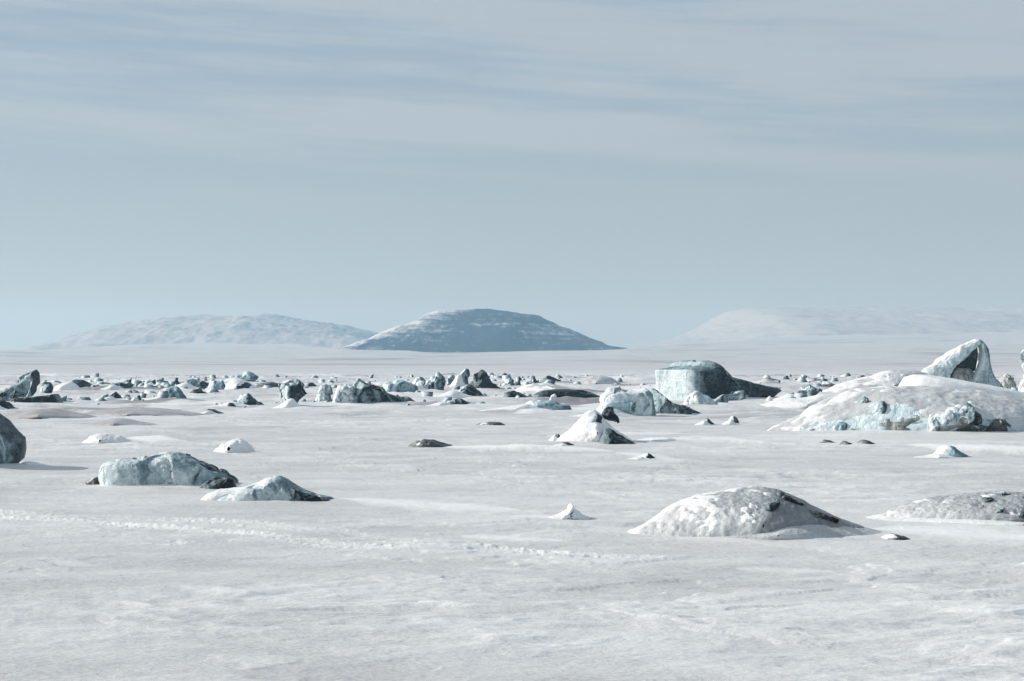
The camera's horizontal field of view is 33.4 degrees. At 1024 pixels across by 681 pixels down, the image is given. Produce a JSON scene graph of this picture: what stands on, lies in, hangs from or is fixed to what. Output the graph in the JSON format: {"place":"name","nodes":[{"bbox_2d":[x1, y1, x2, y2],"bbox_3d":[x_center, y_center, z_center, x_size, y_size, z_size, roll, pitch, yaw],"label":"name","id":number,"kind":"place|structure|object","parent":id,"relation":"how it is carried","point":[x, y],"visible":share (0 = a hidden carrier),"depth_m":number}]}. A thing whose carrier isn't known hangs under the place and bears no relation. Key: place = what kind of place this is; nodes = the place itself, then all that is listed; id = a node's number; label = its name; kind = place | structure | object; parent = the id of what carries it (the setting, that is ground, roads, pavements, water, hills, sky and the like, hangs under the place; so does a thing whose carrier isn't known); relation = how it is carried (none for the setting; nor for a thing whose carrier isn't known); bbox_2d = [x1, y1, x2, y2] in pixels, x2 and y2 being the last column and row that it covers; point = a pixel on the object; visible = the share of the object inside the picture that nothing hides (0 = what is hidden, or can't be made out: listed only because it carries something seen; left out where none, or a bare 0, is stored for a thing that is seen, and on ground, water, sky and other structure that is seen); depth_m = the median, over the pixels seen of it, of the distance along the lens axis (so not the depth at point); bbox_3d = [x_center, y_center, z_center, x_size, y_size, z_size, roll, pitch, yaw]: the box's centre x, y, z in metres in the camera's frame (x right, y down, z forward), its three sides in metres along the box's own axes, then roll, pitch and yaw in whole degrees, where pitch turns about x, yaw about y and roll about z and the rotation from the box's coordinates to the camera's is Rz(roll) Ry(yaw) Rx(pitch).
{"place":"outdoors","nodes":[
{"label":"outdoors","id":0,"kind":"place"},
{"bbox_2d":[24,314,377,349],"bbox_3d":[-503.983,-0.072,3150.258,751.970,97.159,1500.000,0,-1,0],"label":"hill","id":1,"kind":"structure","parent":0,"point":[258,329],"depth_m":2778.64},
{"bbox_2d":[333,309,626,351],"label":"hill","id":2,"kind":"structure","parent":0,"point":[481,330],"depth_m":1832.48},
{"bbox_2d":[0,332,1023,680],"bbox_3d":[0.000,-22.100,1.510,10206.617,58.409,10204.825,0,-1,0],"label":"snow ground","id":3,"kind":"structure","parent":0,"point":[464,556],"depth_m":21.07},
{"bbox_2d":[0,399,14,409],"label":"ice chunk","id":4,"kind":"object","parent":3,"relation":"on","point":[4,405],"visible":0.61,"depth_m":78.83},
{"bbox_2d":[0,369,39,400],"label":"ice slab","id":5,"kind":"structure","parent":3,"relation":"on","point":[26,384],"depth_m":96.15},
{"bbox_2d":[0,413,51,465],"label":"ice block","id":6,"kind":"structure","parent":3,"relation":"on","point":[13,446],"depth_m":35.30},
{"bbox_2d":[10,394,63,402],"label":"ice slab","id":7,"kind":"structure","parent":3,"relation":"on","point":[53,398],"depth_m":89.90},
{"bbox_2d":[39,381,53,392],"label":"ice chunk","id":8,"kind":"object","parent":3,"relation":"on","point":[46,387],"visible":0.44,"depth_m":113.13},
{"bbox_2d":[5,408,96,418],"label":"snow mound","id":9,"kind":"object","parent":3,"relation":"on","point":[44,413],"visible":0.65,"depth_m":67.49},
{"bbox_2d":[53,382,81,390],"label":"snow mound","id":10,"kind":"object","parent":3,"relation":"on","point":[67,386],"visible":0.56,"depth_m":130.14},
{"bbox_2d":[72,379,91,387],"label":"ice chunk","id":11,"kind":"object","parent":3,"relation":"on","point":[81,383],"visible":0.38,"depth_m":142.19},
{"bbox_2d":[81,476,99,484],"bbox_3d":[-7.601,2.573,30.861,0.443,0.279,0.401,0,-1,0],"label":"ice chunk","id":12,"kind":"object","parent":3,"relation":"on","point":[93,481],"visible":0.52,"depth_m":30.69},
{"bbox_2d":[82,433,130,442],"bbox_3d":[-11.068,2.743,46.543,1.260,0.451,1.215,-1,-1,42],"label":"snow mound","id":13,"kind":"object","parent":3,"relation":"on","point":[104,438],"visible":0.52,"depth_m":46.17},
{"bbox_2d":[105,392,121,400],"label":"ice chunk","id":14,"kind":"object","parent":3,"relation":"on","point":[113,396],"visible":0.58,"depth_m":100.16},
{"bbox_2d":[101,382,130,389],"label":"ice chunk","id":15,"kind":"object","parent":3,"relation":"on","point":[114,386],"visible":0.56,"depth_m":134.64},
{"bbox_2d":[88,418,156,425],"bbox_3d":[-13.682,2.925,60.170,2.493,0.368,2.443,-1,-1,43],"label":"snow mound","id":16,"kind":"object","parent":3,"relation":"on","point":[116,421],"visible":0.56,"depth_m":59.46},
{"bbox_2d":[131,395,141,399],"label":"ice chunk","id":17,"kind":"object","parent":3,"relation":"on","point":[138,397],"visible":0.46,"depth_m":94.33},
{"bbox_2d":[83,407,207,415],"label":"snow mound","id":18,"kind":"object","parent":3,"relation":"on","point":[134,411],"visible":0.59,"depth_m":70.21},
{"bbox_2d":[201,409,221,414],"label":"ice chunk","id":19,"kind":"object","parent":18,"relation":"on","point":[210,411],"visible":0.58,"depth_m":72.68},
{"bbox_2d":[153,379,168,385],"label":"ice chunk","id":20,"kind":"object","parent":3,"relation":"on","point":[158,382],"visible":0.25,"depth_m":152.09},
{"bbox_2d":[144,386,186,399],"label":"ice block","id":21,"kind":"structure","parent":3,"relation":"on","point":[175,391],"depth_m":100.59},
{"bbox_2d":[98,452,238,485],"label":"ice block","id":22,"kind":"structure","parent":3,"relation":"on","point":[177,468],"depth_m":30.04},
{"bbox_2d":[161,379,208,389],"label":"ice block","id":23,"kind":"structure","parent":3,"relation":"on","point":[193,383],"depth_m":137.74},
{"bbox_2d":[188,389,207,393],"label":"ice chunk","id":24,"kind":"object","parent":3,"relation":"on","point":[195,391],"visible":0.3,"depth_m":116.05},
{"bbox_2d":[205,380,224,389],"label":"ice block","id":25,"kind":"structure","parent":3,"relation":"on","point":[219,385],"depth_m":126.07},
{"bbox_2d":[199,477,236,488],"bbox_3d":[-5.141,2.545,29.789,0.748,0.333,0.496,0,-1,0],"label":"ice chunk","id":26,"kind":"object","parent":3,"relation":"on","point":[220,482],"visible":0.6,"depth_m":29.62},
{"bbox_2d":[213,438,254,452],"bbox_3d":[-6.823,2.675,41.814,1.078,0.546,1.114,1,-1,-44],"label":"snow mound","id":27,"kind":"object","parent":3,"relation":"on","point":[237,445],"visible":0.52,"depth_m":41.48},
{"bbox_2d":[205,393,263,407],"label":"ice block","id":28,"kind":"structure","parent":3,"relation":"on","point":[247,400],"depth_m":85.08},
{"bbox_2d":[224,378,257,388],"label":"snow mound","id":29,"kind":"object","parent":3,"relation":"on","point":[236,383],"visible":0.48,"depth_m":133.88},
{"bbox_2d":[223,371,258,381],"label":"ice block","id":30,"kind":"structure","parent":3,"relation":"on","point":[248,376],"depth_m":191.78},
{"bbox_2d":[201,476,333,500],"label":"ice block","id":31,"kind":"structure","parent":3,"relation":"on","point":[277,488],"depth_m":26.91},
{"bbox_2d":[255,382,279,386],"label":"ice chunk","id":32,"kind":"object","parent":3,"relation":"on","point":[273,384],"visible":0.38,"depth_m":151.93},
{"bbox_2d":[273,379,306,407],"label":"ice block","id":33,"kind":"structure","parent":3,"relation":"on","point":[292,392],"depth_m":82.12},
{"bbox_2d":[306,382,315,386],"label":"ice chunk","id":34,"kind":"object","parent":3,"relation":"on","point":[311,384],"visible":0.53,"depth_m":151.91},
{"bbox_2d":[315,379,415,402],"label":"ice block","id":35,"kind":"structure","parent":3,"relation":"on","point":[359,391],"depth_m":88.36},
{"bbox_2d":[383,380,417,391],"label":"ice block","id":36,"kind":"structure","parent":3,"relation":"on","point":[398,386],"depth_m":122.49},
{"bbox_2d":[412,372,445,389],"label":"ice block","id":37,"kind":"structure","parent":3,"relation":"on","point":[437,381],"depth_m":129.83},
{"bbox_2d":[408,439,452,446],"bbox_3d":[-2.140,2.736,44.706,1.304,0.309,1.412,0,-1,0],"label":"ice chunk","id":38,"kind":"object","parent":3,"relation":"on","point":[427,443],"visible":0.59,"depth_m":44.17},
{"bbox_2d":[427,398,467,405],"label":"ice chunk","id":39,"kind":"object","parent":3,"relation":"on","point":[458,401],"visible":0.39,"depth_m":84.84},
{"bbox_2d":[447,377,453,384],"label":"ice chunk","id":40,"kind":"object","parent":3,"relation":"on","point":[450,380],"visible":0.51,"depth_m":163.15},
{"bbox_2d":[433,384,482,397],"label":"ice chunk","id":41,"kind":"object","parent":3,"relation":"on","point":[469,390],"visible":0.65,"depth_m":107.52},
{"bbox_2d":[449,368,469,386],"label":"ice chunk","id":42,"kind":"object","parent":3,"relation":"on","point":[461,379],"visible":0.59,"depth_m":143.51},
{"bbox_2d":[467,369,511,388],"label":"ice block","id":43,"kind":"structure","parent":3,"relation":"on","point":[481,378],"depth_m":138.18},
{"bbox_2d":[475,422,504,424],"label":"ice chunk","id":44,"kind":"object","parent":3,"relation":"on","point":[492,423],"visible":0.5,"depth_m":58.80},
{"bbox_2d":[501,378,513,384],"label":"ice chunk","id":45,"kind":"object","parent":3,"relation":"on","point":[509,381],"visible":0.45,"depth_m":157.34},
{"bbox_2d":[13,373,1017,407],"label":"ice crumbs","id":46,"kind":"object","parent":3,"relation":"on","point":[165,394],"visible":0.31,"depth_m":152.24},
{"bbox_2d":[503,390,528,396],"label":"ice slab","id":47,"kind":"structure","parent":3,"relation":"on","point":[514,393],"depth_m":104.94},
{"bbox_2d":[515,376,521,384],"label":"ice chunk","id":48,"kind":"object","parent":3,"relation":"on","point":[518,379],"visible":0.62,"depth_m":157.45},
{"bbox_2d":[480,400,571,410],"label":"ice block","id":49,"kind":"structure","parent":3,"relation":"on","point":[543,404],"depth_m":76.60},
{"bbox_2d":[521,376,541,383],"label":"ice chunk","id":50,"kind":"object","parent":3,"relation":"on","point":[533,380],"visible":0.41,"depth_m":169.76},
{"bbox_2d":[540,375,560,381],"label":"ice chunk","id":51,"kind":"object","parent":3,"relation":"on","point":[549,377],"visible":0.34,"depth_m":184.10},
{"bbox_2d":[515,383,586,392],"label":"snow mound","id":52,"kind":"object","parent":3,"relation":"on","point":[534,388],"visible":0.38,"depth_m":117.47},
{"bbox_2d":[549,394,556,401],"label":"ice chunk","id":53,"kind":"object","parent":3,"relation":"on","point":[553,397],"visible":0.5,"depth_m":93.63},
{"bbox_2d":[549,434,559,440],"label":"ice chunk","id":54,"kind":"object","parent":3,"relation":"on","point":[555,437],"visible":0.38,"depth_m":47.07},
{"bbox_2d":[556,442,573,445],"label":"ice chunk","id":55,"kind":"object","parent":3,"relation":"on","point":[565,444],"visible":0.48,"depth_m":44.77},
{"bbox_2d":[532,389,599,397],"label":"ice slab","id":56,"kind":"structure","parent":3,"relation":"on","point":[568,392],"depth_m":100.08},
{"bbox_2d":[548,503,590,519],"bbox_3d":[0.806,2.475,23.947,0.764,0.381,0.557,0,-1,0],"label":"snow mound","id":57,"kind":"object","parent":3,"relation":"on","point":[571,512],"visible":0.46,"depth_m":23.73},
{"bbox_2d":[556,410,633,443],"bbox_3d":[2.498,2.528,46.659,2.626,1.265,1.861,-1,-1,40],"label":"snow mound","id":58,"kind":"object","parent":3,"relation":"on","point":[592,426],"visible":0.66,"depth_m":46.16},
{"bbox_2d":[601,407,619,422],"bbox_3d":[2.710,2.053,47.055,0.537,0.467,0.647,0,-1,0],"label":"ice chunk","id":59,"kind":"object","parent":58,"relation":"on","point":[608,414],"visible":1,"depth_m":46.83},
{"bbox_2d":[574,375,620,383],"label":"snow mound","id":60,"kind":"object","parent":3,"relation":"on","point":[599,379],"visible":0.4,"depth_m":163.97},
{"bbox_2d":[573,386,655,416],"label":"ice block","id":61,"kind":"structure","parent":3,"relation":"on","point":[627,402],"depth_m":67.93},
{"bbox_2d":[628,453,654,459],"bbox_3d":[2.937,2.683,38.680,0.843,0.249,0.551,1,-1,-44],"label":"ice chunk","id":62,"kind":"object","parent":3,"relation":"on","point":[646,456],"visible":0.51,"depth_m":38.68},
{"bbox_2d":[638,437,675,440],"bbox_3d":[3.994,2.800,47.615,1.209,0.208,1.210,-1,-1,44],"label":"snow mound","id":63,"kind":"object","parent":3,"relation":"on","point":[659,439],"visible":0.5,"depth_m":47.28},
{"bbox_2d":[650,388,701,413],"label":"ice block","id":64,"kind":"structure","parent":3,"relation":"on","point":[662,403],"depth_m":70.10},
{"bbox_2d":[683,391,717,404],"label":"ice chunk","id":65,"kind":"object","parent":3,"relation":"on","point":[695,397],"visible":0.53,"depth_m":83.37},
{"bbox_2d":[695,418,714,424],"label":"ice chunk","id":66,"kind":"object","parent":3,"relation":"on","point":[707,421],"visible":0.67,"depth_m":59.80},
{"bbox_2d":[655,360,781,399],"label":"ice block","id":67,"kind":"structure","parent":3,"relation":"on","point":[680,380],"depth_m":99.23},
{"bbox_2d":[715,390,745,402],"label":"ice slab","id":68,"kind":"structure","parent":3,"relation":"on","point":[735,395],"depth_m":93.18},
{"bbox_2d":[722,416,738,424],"bbox_3d":[7.861,2.918,61.082,0.545,0.434,1.291,0,-1,20],"label":"ice chunk","id":69,"kind":"object","parent":3,"relation":"on","point":[732,420],"visible":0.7,"depth_m":60.65},
{"bbox_2d":[627,486,881,539],"bbox_3d":[3.149,2.302,21.843,3.379,0.858,2.159,0,-1,25],"label":"snow mound","id":70,"kind":"object","parent":3,"relation":"on","point":[761,513],"visible":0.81,"depth_m":21.26},
{"bbox_2d":[760,378,776,380],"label":"ice chunk","id":71,"kind":"object","parent":3,"relation":"on","point":[768,379],"visible":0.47,"depth_m":200.31},
{"bbox_2d":[761,394,832,407],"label":"snow mound","id":72,"kind":"object","parent":3,"relation":"on","point":[806,402],"visible":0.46,"depth_m":79.65},
{"bbox_2d":[773,384,822,399],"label":"ice block","id":73,"kind":"structure","parent":3,"relation":"on","point":[809,390],"depth_m":95.87},
{"bbox_2d":[807,378,820,380],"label":"ice chunk","id":74,"kind":"object","parent":3,"relation":"on","point":[812,379],"visible":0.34,"depth_m":191.76},
{"bbox_2d":[819,439,835,442],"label":"ice chunk","id":75,"kind":"object","parent":3,"relation":"on","point":[826,441],"visible":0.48,"depth_m":45.93},
{"bbox_2d":[822,384,834,386],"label":"ice chunk","id":76,"kind":"object","parent":3,"relation":"on","point":[827,385],"visible":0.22,"depth_m":137.81},
{"bbox_2d":[839,441,851,444],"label":"ice chunk","id":77,"kind":"object","parent":3,"relation":"on","point":[844,443],"visible":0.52,"depth_m":45.24},
{"bbox_2d":[857,440,874,443],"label":"ice chunk","id":78,"kind":"object","parent":3,"relation":"on","point":[864,442],"visible":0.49,"depth_m":45.42},
{"bbox_2d":[822,370,928,391],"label":"snow mound","id":79,"kind":"object","parent":3,"relation":"on","point":[890,378],"visible":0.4,"depth_m":120.33},
{"bbox_2d":[767,385,1023,431],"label":"snow mound","id":80,"kind":"object","parent":3,"relation":"on","point":[926,408],"visible":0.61,"depth_m":52.33},
{"bbox_2d":[898,374,1023,398],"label":"snow bank","id":81,"kind":"structure","parent":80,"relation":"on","point":[920,380],"depth_m":98.29},
{"bbox_2d":[881,533,909,539],"bbox_3d":[4.756,2.471,21.151,0.411,0.167,0.420,0,-1,0],"label":"ice chunk","id":82,"kind":"object","parent":3,"relation":"on","point":[891,536],"visible":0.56,"depth_m":21.00},
{"bbox_2d":[917,445,967,457],"bbox_3d":[9.945,2.644,39.536,1.475,0.448,0.889,1,-1,-34],"label":"ice chunk","id":83,"kind":"object","parent":3,"relation":"on","point":[946,451],"visible":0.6,"depth_m":39.34},
{"bbox_2d":[866,492,1023,525],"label":"snow mound","id":84,"kind":"object","parent":3,"relation":"on","point":[993,508],"visible":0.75,"depth_m":23.41},
{"bbox_2d":[921,339,1003,387],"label":"ice pinnacle","id":85,"kind":"object","parent":3,"relation":"on","point":[969,361],"visible":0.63,"depth_m":129.57},
{"bbox_2d":[998,374,1016,388],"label":"ice chunk","id":86,"kind":"object","parent":3,"relation":"on","point":[1006,381],"visible":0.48,"depth_m":133.81},
{"bbox_2d":[1018,349,1023,391],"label":"ice pinnacle","id":87,"kind":"object","parent":3,"relation":"on","point":[1021,387],"visible":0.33,"depth_m":114.00},
{"bbox_2d":[0,0,1023,349],"label":"sky","id":88,"kind":"structure","parent":0,"point":[618,173]},
{"bbox_2d":[623,306,1023,347],"bbox_3d":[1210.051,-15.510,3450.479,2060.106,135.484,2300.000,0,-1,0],"label":"hill","id":89,"kind":"structure","parent":0,"point":[750,323],"depth_m":3180.09}
]}

